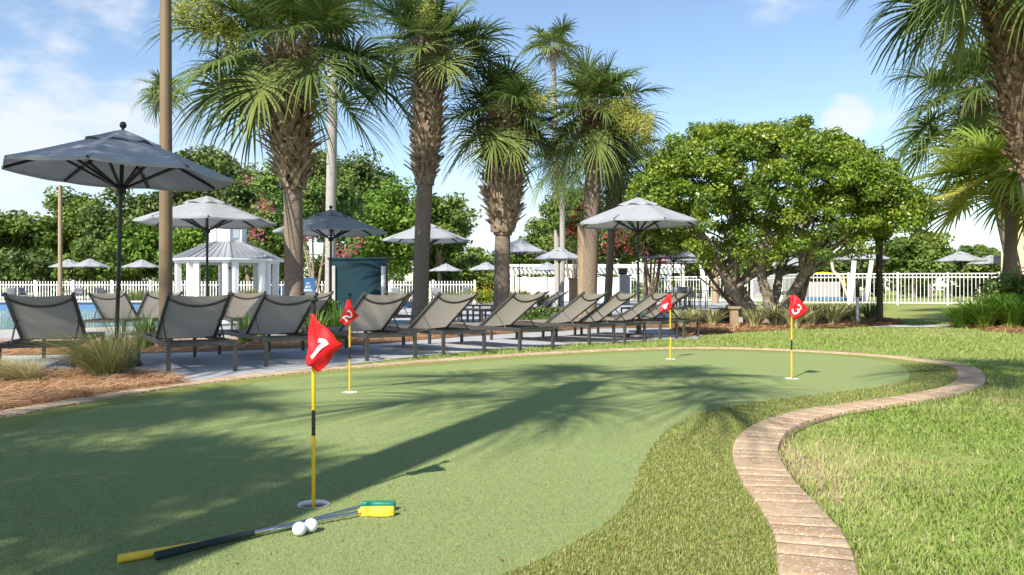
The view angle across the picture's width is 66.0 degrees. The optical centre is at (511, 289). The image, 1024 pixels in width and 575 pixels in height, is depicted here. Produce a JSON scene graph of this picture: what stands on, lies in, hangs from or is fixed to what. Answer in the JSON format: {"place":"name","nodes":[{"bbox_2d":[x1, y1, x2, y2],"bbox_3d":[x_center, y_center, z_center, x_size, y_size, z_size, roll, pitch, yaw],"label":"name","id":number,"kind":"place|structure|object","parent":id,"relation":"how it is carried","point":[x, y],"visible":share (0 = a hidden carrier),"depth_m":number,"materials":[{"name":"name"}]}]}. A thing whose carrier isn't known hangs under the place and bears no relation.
{"place":"outdoors","nodes":[
{"label":"outdoors","id":0,"kind":"place"},
{"bbox_2d":[0,308,249,329],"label":"pool water","id":1,"kind":"structure","parent":0,"point":[6,322],"depth_m":19.29,"materials":[{"name":"teal liquid"}]},
{"bbox_2d":[325,0,392,292],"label":"fan palm","id":2,"kind":"object","parent":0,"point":[331,176],"visible":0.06,"depth_m":22.83,"materials":[{"name":"grey plant"}]},
{"bbox_2d":[0,301,755,380],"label":"pool deck","id":3,"kind":"structure","parent":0,"point":[207,365],"depth_m":9.75,"materials":[{"name":"concrete"}]},
{"bbox_2d":[0,292,104,370],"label":"chaise lounge","id":4,"kind":"object","parent":3,"relation":"on","point":[35,314],"visible":0.75,"depth_m":7.42,"materials":[{"name":"grey fabric"}]},
{"bbox_2d":[58,185,62,295],"bbox_3d":[-8.602,-0.605,15.000,0.152,2.750,0.152,0,0,0],"label":"wooden pole","id":5,"kind":"object","parent":3,"relation":"on","point":[60,263],"visible":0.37,"depth_m":14.97,"materials":[{"name":"beige wood"}]},
{"bbox_2d":[1,122,234,366],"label":"patio umbrella","id":6,"kind":"object","parent":3,"relation":"on","point":[122,160],"visible":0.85,"depth_m":7.89,"materials":[{"name":"grey fabric"}]},
{"bbox_2d":[83,291,154,334],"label":"chaise lounge","id":7,"kind":"object","parent":3,"relation":"on","point":[107,301],"visible":0.62,"depth_m":12.78,"materials":[{"name":"beige fabric"}]},
{"bbox_2d":[132,291,182,330],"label":"chaise lounge","id":8,"kind":"object","parent":3,"relation":"on","point":[150,299],"visible":0.3,"depth_m":13.13,"materials":[{"name":"beige fabric"}]},
{"bbox_2d":[129,68,195,127],"bbox_3d":[-15.074,-4.347,34.005,2.744,10.221,3.045,0,0,0],"label":"fan palm","id":9,"kind":"object","parent":3,"relation":"on","point":[154,88],"visible":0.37,"depth_m":33.91,"materials":[{"name":"green plant"}]},
{"bbox_2d":[136,292,236,374],"bbox_3d":[-3.355,0.398,8.033,0.620,0.741,1.885,0,0,-33],"label":"chaise lounge","id":10,"kind":"object","parent":3,"relation":"on","point":[195,317],"visible":0.9,"depth_m":7.57,"materials":[{"name":"grey fabric"}]},
{"bbox_2d":[132,191,276,335],"bbox_3d":[-5.108,-0.443,13.200,2.108,2.418,2.108,0,0,1],"label":"patio umbrella","id":11,"kind":"object","parent":3,"relation":"on","point":[205,213],"visible":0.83,"depth_m":13.04,"materials":[{"name":"white fabric"}]},
{"bbox_2d":[173,228,283,295],"bbox_3d":[-14.420,-1.785,40.000,5.500,5.090,5.500,0,0,0],"label":"gazebo","id":12,"kind":"object","parent":3,"relation":"on","point":[231,251],"visible":0.77,"depth_m":38.80,"materials":[{"name":"white paint"}]},
{"bbox_2d":[0,280,475,301],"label":"picket fence","id":13,"kind":"object","parent":3,"relation":"on","point":[35,284],"visible":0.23,"depth_m":47.42,"materials":[{"name":"white plastic"}]},
{"bbox_2d":[223,291,265,336],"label":"chaise lounge","id":14,"kind":"object","parent":3,"relation":"on","point":[239,304],"visible":0.52,"depth_m":13.33,"materials":[{"name":"beige fabric"}]},
{"bbox_2d":[218,292,318,366],"bbox_3d":[-2.719,0.398,8.760,0.620,0.741,1.885,0,0,-34],"label":"chaise lounge","id":15,"kind":"object","parent":3,"relation":"on","point":[280,314],"visible":0.94,"depth_m":8.33,"materials":[{"name":"grey fabric"}]},
{"bbox_2d":[134,0,422,331],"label":"cabbage palm","id":16,"kind":"object","parent":3,"relation":"on","point":[277,85],"visible":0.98,"depth_m":13.28,"materials":[{"name":"green plant"}]},
{"bbox_2d":[238,147,370,292],"bbox_3d":[-7.749,-2.391,29.688,5.138,6.377,3.670,0,0,0],"label":"crape myrtle","id":17,"kind":"object","parent":3,"relation":"on","point":[314,197],"visible":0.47,"depth_m":29.09,"materials":[{"name":"green plant"}]},
{"bbox_2d":[272,205,387,326],"bbox_3d":[-3.634,-0.462,15.800,2.108,2.455,2.108,0,0,13],"label":"patio umbrella","id":18,"kind":"object","parent":3,"relation":"on","point":[331,223],"visible":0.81,"depth_m":15.56,"materials":[{"name":"grey fabric"}]},
{"bbox_2d":[2,323,701,354],"bbox_3d":[-2.454,0.762,13.106,16.569,0.001,4.861,0,0,-27],"label":"mulch bed","id":19,"kind":"object","parent":3,"relation":"on","point":[294,345],"visible":0.13,"depth_m":10.71,"materials":[{"name":"soil"}]},
{"bbox_2d":[152,0,174,348],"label":"light pole","id":20,"kind":"object","parent":19,"relation":"on","point":[165,222],"visible":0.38,"depth_m":10.14,"materials":[{"name":"beige paint"}]},
{"bbox_2d":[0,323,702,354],"bbox_3d":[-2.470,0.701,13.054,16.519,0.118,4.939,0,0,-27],"label":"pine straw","id":21,"kind":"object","parent":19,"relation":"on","point":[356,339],"visible":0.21,"depth_m":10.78,"materials":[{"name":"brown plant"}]},
{"bbox_2d":[519,305,563,319],"bbox_3d":[0.532,0.537,15.610,1.323,0.455,0.714,0,0,0],"label":"bush","id":22,"kind":"object","parent":19,"relation":"on","point":[539,311],"visible":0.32,"depth_m":15.54,"materials":[{"name":"green plant"}]},
{"bbox_2d":[327,257,388,313],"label":"teal wall","id":23,"kind":"structure","parent":3,"relation":"on","point":[356,277],"depth_m":18.05,"materials":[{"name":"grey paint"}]},
{"bbox_2d":[301,292,416,360],"bbox_3d":[-1.860,0.398,9.360,0.620,0.741,1.885,0,0,-36],"label":"chaise lounge","id":24,"kind":"object","parent":3,"relation":"on","point":[376,314],"visible":0.78,"depth_m":8.92,"materials":[{"name":"beige fabric"}]},
{"bbox_2d":[364,292,485,355],"bbox_3d":[-1.141,0.398,9.945,0.620,0.741,1.885,0,0,-39],"label":"chaise lounge","id":25,"kind":"object","parent":3,"relation":"on","point":[440,313],"visible":0.84,"depth_m":9.50,"materials":[{"name":"beige fabric"}]},
{"bbox_2d":[382,224,469,244],"bbox_3d":[-2.344,-0.584,21.500,2.234,2.700,2.234,0,0,-25],"label":"patio umbrella","id":26,"kind":"object","parent":3,"relation":"on","point":[438,235],"visible":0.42,"depth_m":21.18,"materials":[{"name":"grey fabric"}]},
{"bbox_2d":[336,0,528,323],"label":"cabbage palm","id":27,"kind":"object","parent":3,"relation":"on","point":[431,32],"visible":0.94,"depth_m":16.92,"materials":[{"name":"green plant"}]},
{"bbox_2d":[428,292,554,351],"bbox_3d":[-0.318,0.398,10.615,0.620,0.741,1.885,0,0,-43],"label":"chaise lounge","id":28,"kind":"object","parent":3,"relation":"on","point":[509,311],"visible":0.89,"depth_m":10.20,"materials":[{"name":"beige fabric"}]},
{"bbox_2d":[440,50,583,310],"bbox_3d":[-0.178,-2.242,17.573,3.660,6.026,3.834,0,0,0],"label":"cabbage palm","id":29,"kind":"object","parent":3,"relation":"on","point":[511,135],"visible":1,"depth_m":17.19,"materials":[{"name":"green plant"}]},
{"bbox_2d":[492,236,547,293],"bbox_3d":[0.300,-0.633,30.000,2.002,2.799,2.002,0,0,-31],"label":"patio umbrella","id":30,"kind":"object","parent":3,"relation":"on","point":[520,247],"visible":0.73,"depth_m":29.62,"materials":[{"name":"grey fabric"}]},
{"bbox_2d":[515,13,587,304],"bbox_3d":[1.997,-6.176,37.974,3.430,13.877,3.743,0,0,29],"label":"fan palm","id":31,"kind":"object","parent":3,"relation":"on","point":[553,52],"visible":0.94,"depth_m":37.88,"materials":[{"name":"green plant"}]},
{"bbox_2d":[490,291,614,345],"bbox_3d":[0.567,0.398,11.612,1.885,0.741,0.620,0,0,42],"label":"chaise lounge","id":32,"kind":"object","parent":3,"relation":"on","point":[575,308],"visible":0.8,"depth_m":11.22,"materials":[{"name":"beige fabric"}]},
{"bbox_2d":[525,142,584,305],"bbox_3d":[2.162,-2.971,34.134,3.510,7.473,3.738,0,0,30],"label":"cabbage palm","id":33,"kind":"object","parent":3,"relation":"on","point":[543,180],"visible":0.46,"depth_m":33.89,"materials":[{"name":"green plant"}]},
{"bbox_2d":[535,245,577,306],"bbox_3d":[1.920,-0.523,32.000,1.960,2.578,1.960,0,0,-41],"label":"patio umbrella","id":34,"kind":"object","parent":3,"relation":"on","point":[559,253],"visible":0.92,"depth_m":31.62,"materials":[{"name":"grey fabric"}]},
{"bbox_2d":[537,187,604,277],"bbox_3d":[2.923,-2.131,37.896,3.429,5.868,3.026,0,0,-11],"label":"crape myrtle","id":35,"kind":"object","parent":3,"relation":"on","point":[550,224],"visible":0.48,"depth_m":37.53,"materials":[{"name":"green plant"}]},
{"bbox_2d":[515,276,630,301],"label":"panel fence","id":36,"kind":"object","parent":3,"relation":"on","point":[534,284],"visible":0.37,"depth_m":49.98,"materials":[{"name":"white plastic"}]},
{"bbox_2d":[577,223,583,317],"bbox_3d":[1.592,-0.380,18.300,0.160,2.300,0.160,0,0,0],"label":"wooden post","id":37,"kind":"object","parent":3,"relation":"on","point":[580,256],"visible":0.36,"depth_m":18.23,"materials":[{"name":"beige wood"}]},
{"bbox_2d":[522,291,645,343],"bbox_3d":[1.052,0.398,11.972,1.885,0.741,0.620,0,0,38],"label":"chaise lounge","id":38,"kind":"object","parent":3,"relation":"on","point":[610,305],"visible":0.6,"depth_m":11.62,"materials":[{"name":"beige fabric"}]},
{"bbox_2d":[534,44,674,316],"bbox_3d":[1.985,-2.397,18.311,3.795,6.337,3.597,0,0,0],"label":"cabbage palm","id":39,"kind":"object","parent":3,"relation":"on","point":[602,128],"visible":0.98,"depth_m":18.07,"materials":[{"name":"green plant"}]},
{"bbox_2d":[555,291,677,340],"bbox_3d":[1.641,0.398,12.559,1.885,0.741,0.620,0,0,36],"label":"chaise lounge","id":40,"kind":"object","parent":3,"relation":"on","point":[642,305],"visible":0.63,"depth_m":12.22,"materials":[{"name":"beige fabric"}]},
{"bbox_2d":[559,132,684,316],"bbox_3d":[3.126,-1.994,21.889,3.767,5.525,3.674,0,0,0],"label":"cabbage palm","id":41,"kind":"object","parent":3,"relation":"on","point":[614,192],"visible":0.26,"depth_m":21.82,"materials":[{"name":"green plant"}]},
{"bbox_2d":[580,192,698,337],"bbox_3d":[2.013,-0.393,12.596,1.834,2.322,1.834,0,0,-37],"label":"patio umbrella","id":42,"kind":"object","parent":3,"relation":"on","point":[637,215],"visible":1,"depth_m":12.38,"materials":[{"name":"white fabric"}]},
{"bbox_2d":[580,291,698,338],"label":"chaise lounge","id":43,"kind":"object","parent":3,"relation":"on","point":[677,297],"visible":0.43,"depth_m":12.78,"materials":[{"name":"grey fabric"}]},
{"bbox_2d":[598,207,686,312],"bbox_3d":[4.379,-1.286,25.954,3.352,4.168,2.803,0,0,0],"label":"crape myrtle","id":44,"kind":"object","parent":3,"relation":"on","point":[645,250],"visible":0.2,"depth_m":25.71,"materials":[{"name":"green plant"}]},
{"bbox_2d":[630,274,797,301],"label":"metal railing","id":45,"kind":"object","parent":3,"relation":"on","point":[707,279],"visible":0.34,"depth_m":48.09,"materials":[{"name":"white metal"}]},
{"bbox_2d":[0,351,909,574],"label":"putting green","id":46,"kind":"object","parent":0,"point":[649,382],"visible":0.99,"depth_m":3.73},
{"bbox_2d":[117,506,394,563],"bbox_3d":[-0.739,0.742,2.406,0.835,0.031,0.084,0,0,-38],"label":"putter","id":47,"kind":"object","parent":46,"relation":"on","point":[381,511],"visible":0.69,"depth_m":2.53,"materials":[{"name":"yellow rubber"}]},
{"bbox_2d":[153,500,395,560],"bbox_3d":[-0.693,0.740,2.444,0.096,0.030,0.790,0,0,43],"label":"putter","id":48,"kind":"object","parent":46,"relation":"on","point":[172,552],"visible":0.84,"depth_m":2.33,"materials":[{"name":"black metal"}]},
{"bbox_2d":[297,499,329,507],"bbox_3d":[-0.700,0.802,2.779,0.112,0.093,0.112,0,0,0],"label":"golf hole","id":49,"kind":"object","parent":46,"relation":"in","point":[308,503],"visible":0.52,"depth_m":2.82,"materials":[{"name":"white plastic"}]},
{"bbox_2d":[305,298,343,507],"bbox_3d":[-0.659,0.440,2.766,0.138,0.821,0.059,0,0,0],"label":"putting flag","id":50,"kind":"object","parent":49,"relation":"in","point":[324,344],"visible":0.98,"depth_m":2.76,"materials":[{"name":"red fabric"}]},
{"bbox_2d":[0,404,709,574],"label":"turf nap","id":51,"kind":"object","parent":46,"relation":"on","point":[287,538],"visible":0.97,"depth_m":2.79,"materials":[{"name":"green plastic"}]},
{"bbox_2d":[0,349,957,574],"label":"fringe turf","id":52,"kind":"structure","parent":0,"point":[19,422],"depth_m":4.60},
{"bbox_2d":[496,362,957,574],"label":"turf fibres","id":53,"kind":"object","parent":52,"relation":"on","point":[710,549],"visible":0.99,"depth_m":2.64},
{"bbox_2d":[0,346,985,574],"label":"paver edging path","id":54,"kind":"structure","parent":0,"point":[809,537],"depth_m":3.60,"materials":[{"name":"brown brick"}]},
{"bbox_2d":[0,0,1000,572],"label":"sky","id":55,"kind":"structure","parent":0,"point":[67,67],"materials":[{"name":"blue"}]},
{"bbox_2d":[1,290,1023,574],"bbox_3d":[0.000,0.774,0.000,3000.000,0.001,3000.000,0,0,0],"label":"lawn","id":56,"kind":"structure","parent":0,"point":[915,312],"depth_m":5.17,"materials":[{"name":"plant"}]},
{"bbox_2d":[0,209,57,296],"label":"broadleaf tree","id":57,"kind":"object","parent":56,"relation":"on","point":[16,229],"visible":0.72,"depth_m":69.82,"materials":[{"name":"green plant"}]},
{"bbox_2d":[0,247,63,292],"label":"broadleaf tree","id":58,"kind":"object","parent":56,"relation":"on","point":[18,266],"visible":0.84,"depth_m":58.08,"materials":[{"name":"green plant"}]},
{"bbox_2d":[31,186,110,296],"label":"broadleaf tree","id":59,"kind":"object","parent":56,"relation":"on","point":[71,205],"visible":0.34,"depth_m":71.78,"materials":[{"name":"green plant"}]},
{"bbox_2d":[49,237,140,292],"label":"broadleaf tree","id":60,"kind":"object","parent":56,"relation":"on","point":[82,249],"visible":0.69,"depth_m":56.98,"materials":[{"name":"green plant"}]},
{"bbox_2d":[0,364,196,410],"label":"pine straw","id":61,"kind":"object","parent":56,"relation":"on","point":[125,379],"visible":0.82,"depth_m":5.99,"materials":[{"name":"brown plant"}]},
{"bbox_2d":[0,353,58,384],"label":"fountain grass","id":62,"kind":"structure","parent":61,"relation":"on","point":[8,370],"depth_m":6.21,"materials":[{"name":"plant"}]},
{"bbox_2d":[18,327,147,380],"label":"fountain grass","id":63,"kind":"object","parent":61,"relation":"on","point":[99,360],"depth_m":6.48,"materials":[{"name":"green plant"}]},
{"bbox_2d":[76,296,175,372],"bbox_3d":[-3.447,0.397,7.037,0.925,0.720,0.918,0,0,0],"label":"grass tuft","id":64,"kind":"object","parent":61,"relation":"on","point":[131,363],"visible":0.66,"depth_m":7.01,"materials":[{"name":"green plant"}]},
{"bbox_2d":[73,187,158,290],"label":"broadleaf tree","id":65,"kind":"object","parent":56,"relation":"on","point":[98,219],"visible":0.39,"depth_m":68.47,"materials":[{"name":"green plant"}]},
{"bbox_2d":[105,220,175,291],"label":"broadleaf tree","id":66,"kind":"object","parent":56,"relation":"on","point":[139,241],"visible":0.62,"depth_m":61.51,"materials":[{"name":"green plant"}]},
{"bbox_2d":[156,227,217,281],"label":"broadleaf tree","id":67,"kind":"object","parent":56,"relation":"on","point":[184,239],"visible":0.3,"depth_m":54.53,"materials":[{"name":"green plant"}]},
{"bbox_2d":[153,142,258,295],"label":"broadleaf tree","id":68,"kind":"object","parent":56,"relation":"on","point":[220,164],"visible":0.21,"depth_m":70.06,"materials":[{"name":"green plant"}]},
{"bbox_2d":[214,162,283,288],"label":"broadleaf tree","id":69,"kind":"object","parent":56,"relation":"on","point":[235,194],"visible":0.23,"depth_m":66.89,"materials":[{"name":"green plant"}]},
{"bbox_2d":[247,206,314,294],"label":"broadleaf tree","id":70,"kind":"object","parent":56,"relation":"on","point":[272,242],"visible":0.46,"depth_m":58.43,"materials":[{"name":"green plant"}]},
{"bbox_2d":[305,237,378,286],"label":"broadleaf tree","id":71,"kind":"object","parent":56,"relation":"on","point":[319,259],"visible":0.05,"depth_m":61.02,"materials":[{"name":"green plant"}]},
{"bbox_2d":[324,146,398,256],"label":"broadleaf tree","id":72,"kind":"object","parent":56,"relation":"on","point":[368,176],"visible":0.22,"depth_m":67.99,"materials":[{"name":"green plant"}]},
{"bbox_2d":[344,176,440,291],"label":"broadleaf tree","id":73,"kind":"object","parent":56,"relation":"on","point":[392,212],"visible":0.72,"depth_m":52.85,"materials":[{"name":"green plant"}]},
{"bbox_2d":[409,192,482,291],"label":"broadleaf tree","id":74,"kind":"object","parent":56,"relation":"on","point":[449,215],"visible":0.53,"depth_m":57.12,"materials":[{"name":"green plant"}]},
{"bbox_2d":[429,254,493,294],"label":"broadleaf tree","id":75,"kind":"object","parent":56,"relation":"on","point":[467,275],"visible":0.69,"depth_m":58.51,"materials":[{"name":"green plant"}]},
{"bbox_2d":[5,246,989,296],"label":"wood","id":76,"kind":"object","parent":56,"relation":"on","point":[953,289],"visible":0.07,"depth_m":87.37,"materials":[{"name":"green plant"}]},
{"bbox_2d":[510,216,575,276],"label":"broadleaf tree","id":77,"kind":"object","parent":56,"relation":"on","point":[542,239],"visible":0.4,"depth_m":72.54,"materials":[{"name":"green plant"}]},
{"bbox_2d":[510,264,684,299],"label":"pergola","id":78,"kind":"object","parent":56,"relation":"on","point":[631,268],"visible":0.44,"depth_m":54.93,"materials":[{"name":"white paint"}]},
{"bbox_2d":[567,229,643,275],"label":"broadleaf tree","id":79,"kind":"object","parent":56,"relation":"on","point":[621,256],"visible":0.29,"depth_m":68.42,"materials":[{"name":"green plant"}]},
{"bbox_2d":[652,250,730,296],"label":"broadleaf tree","id":80,"kind":"object","parent":56,"relation":"on","point":[694,269],"visible":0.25,"depth_m":82.81,"materials":[{"name":"green plant"}]},
{"bbox_2d":[730,248,833,292],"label":"broadleaf tree","id":81,"kind":"object","parent":56,"relation":"on","point":[743,267],"visible":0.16,"depth_m":81.28,"materials":[{"name":"green plant"}]},
{"bbox_2d":[671,314,903,336],"bbox_3d":[6.158,0.694,17.498,4.957,0.133,11.435,0,0,21],"label":"pine straw","id":82,"kind":"object","parent":56,"relation":"on","point":[724,326],"visible":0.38,"depth_m":15.98,"materials":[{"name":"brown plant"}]},
{"bbox_2d":[691,305,728,324],"bbox_3d":[4.176,0.544,16.501,0.971,0.440,0.917,0,0,37],"label":"flax lily","id":83,"kind":"object","parent":82,"relation":"on","point":[712,316],"visible":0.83,"depth_m":16.41,"materials":[{"name":"green plant"}]},
{"bbox_2d":[739,306,776,326],"bbox_3d":[4.865,0.542,15.839,0.892,0.442,0.852,0,0,0],"label":"flax lily","id":84,"kind":"object","parent":82,"relation":"on","point":[753,318],"visible":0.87,"depth_m":15.75,"materials":[{"name":"green plant"}]},
{"bbox_2d":[621,113,940,324],"bbox_3d":[5.569,-1.365,17.121,6.385,4.678,6.069,0,0,0],"label":"multi stemmed tree","id":85,"kind":"object","parent":82,"relation":"on","point":[885,204],"visible":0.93,"depth_m":15.63,"materials":[{"name":"green plant"}]},
{"bbox_2d":[816,300,856,324],"bbox_3d":[6.843,0.487,16.711,0.988,0.552,1.038,0,0,-42],"label":"flax lily","id":86,"kind":"object","parent":82,"relation":"on","point":[835,316],"visible":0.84,"depth_m":16.59,"materials":[{"name":"green plant"}]},
{"bbox_2d":[876,240,883,323],"bbox_3d":[8.058,-0.160,17.273,0.172,1.861,0.172,0,0,0],"label":"dark post","id":87,"kind":"object","parent":82,"relation":"on","point":[879,287],"visible":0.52,"depth_m":17.22,"materials":[{"name":"metal"}]},
{"bbox_2d":[785,448,840,514],"bbox_3d":[1.227,0.770,3.250,0.176,0.001,1.227,0,0,14],"label":"bare soil patch","id":88,"kind":"object","parent":56,"relation":"on","point":[815,467],"visible":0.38,"depth_m":3.33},
{"bbox_2d":[783,262,860,299],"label":"water slide","id":89,"kind":"object","parent":56,"relation":"on","point":[821,290],"visible":0.47,"depth_m":55.75,"materials":[{"name":"grey paint"}]},
{"bbox_2d":[820,244,874,300],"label":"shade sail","id":90,"kind":"object","parent":56,"relation":"on","point":[852,280],"visible":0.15,"depth_m":49.49,"materials":[{"name":"white fabric"}]},
{"bbox_2d":[815,256,886,296],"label":"broadleaf tree","id":91,"kind":"object","parent":56,"relation":"on","point":[842,266],"visible":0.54,"depth_m":82.07,"materials":[{"name":"green plant"}]},
{"bbox_2d":[778,370,989,574],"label":"bare soil edge","id":92,"kind":"object","parent":56,"relation":"on","point":[786,437],"visible":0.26,"depth_m":3.93,"materials":[{"name":"brown soil"}]},
{"bbox_2d":[803,272,999,304],"bbox_3d":[18.991,-0.040,38.797,9.213,1.620,0.087,0,0,10],"label":"metal railing","id":93,"kind":"object","parent":56,"relation":"on","point":[897,277],"visible":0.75,"depth_m":38.77,"materials":[{"name":"white metal"}]},
{"bbox_2d":[868,231,954,297],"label":"broadleaf tree","id":94,"kind":"object","parent":56,"relation":"on","point":[904,257],"visible":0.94,"depth_m":70.79,"materials":[{"name":"green plant"}]},
{"bbox_2d":[876,34,1022,278],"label":"cabbage palm","id":95,"kind":"object","parent":56,"relation":"on","point":[976,109],"visible":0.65,"depth_m":23.66,"materials":[{"name":"green plant"}]},
{"bbox_2d":[934,249,986,301],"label":"patio umbrella","id":96,"kind":"object","parent":56,"relation":"on","point":[959,257],"visible":0.95,"depth_m":44.59,"materials":[{"name":"white fabric"}]},
{"bbox_2d":[944,244,998,296],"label":"broadleaf tree","id":97,"kind":"object","parent":56,"relation":"on","point":[980,250],"visible":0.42,"depth_m":81.10,"materials":[{"name":"green plant"}]},
{"bbox_2d":[951,323,1023,332],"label":"mulch bed","id":98,"kind":"object","parent":56,"relation":"on","point":[992,329],"visible":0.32,"depth_m":14.99,"materials":[{"name":"wood"}]},
{"bbox_2d":[829,0,1023,203],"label":"cabbage palm","id":99,"kind":"object","parent":98,"relation":"on","point":[1001,22],"visible":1,"depth_m":14.11,"materials":[{"name":"green plant"}]},
{"bbox_2d":[907,122,1023,276],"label":"fan palm","id":100,"kind":"object","parent":98,"relation":"on","point":[1003,185],"visible":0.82,"depth_m":19.97,"materials":[{"name":"green plant"}]},
{"bbox_2d":[934,292,1023,327],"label":"strap leaf shrub","id":101,"kind":"object","parent":98,"relation":"on","point":[1004,309],"visible":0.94,"depth_m":15.48,"materials":[{"name":"green plant"}]},
{"bbox_2d":[970,266,1023,300],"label":"bush","id":102,"kind":"object","parent":98,"relation":"on","point":[1008,284],"visible":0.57,"depth_m":16.89,"materials":[{"name":"green plant"}]},
{"bbox_3d":[-1.195,0.802,5.802,0.112,0.093,0.112,0,0,0],"label":"golf hole","id":103,"kind":"object","parent":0,"visible":0},
{"bbox_2d":[339,293,358,392],"bbox_3d":[-1.196,0.440,5.789,0.145,0.821,0.058,0,0,0],"label":"putting flag","id":104,"kind":"object","parent":103,"relation":"in","point":[349,315],"visible":0.97,"depth_m":5.79,"materials":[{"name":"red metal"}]},
{"bbox_3d":[2.377,0.802,6.696,0.112,0.093,0.112,0,0,0],"label":"golf hole","id":105,"kind":"object","parent":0,"visible":0},
{"bbox_2d":[788,293,807,378],"bbox_3d":[2.430,0.440,6.678,0.170,0.821,0.047,0,0,12],"label":"putting flag","id":106,"kind":"object","parent":105,"relation":"in","point":[798,308],"visible":0.98,"depth_m":6.67,"materials":[{"name":"red fabric"}]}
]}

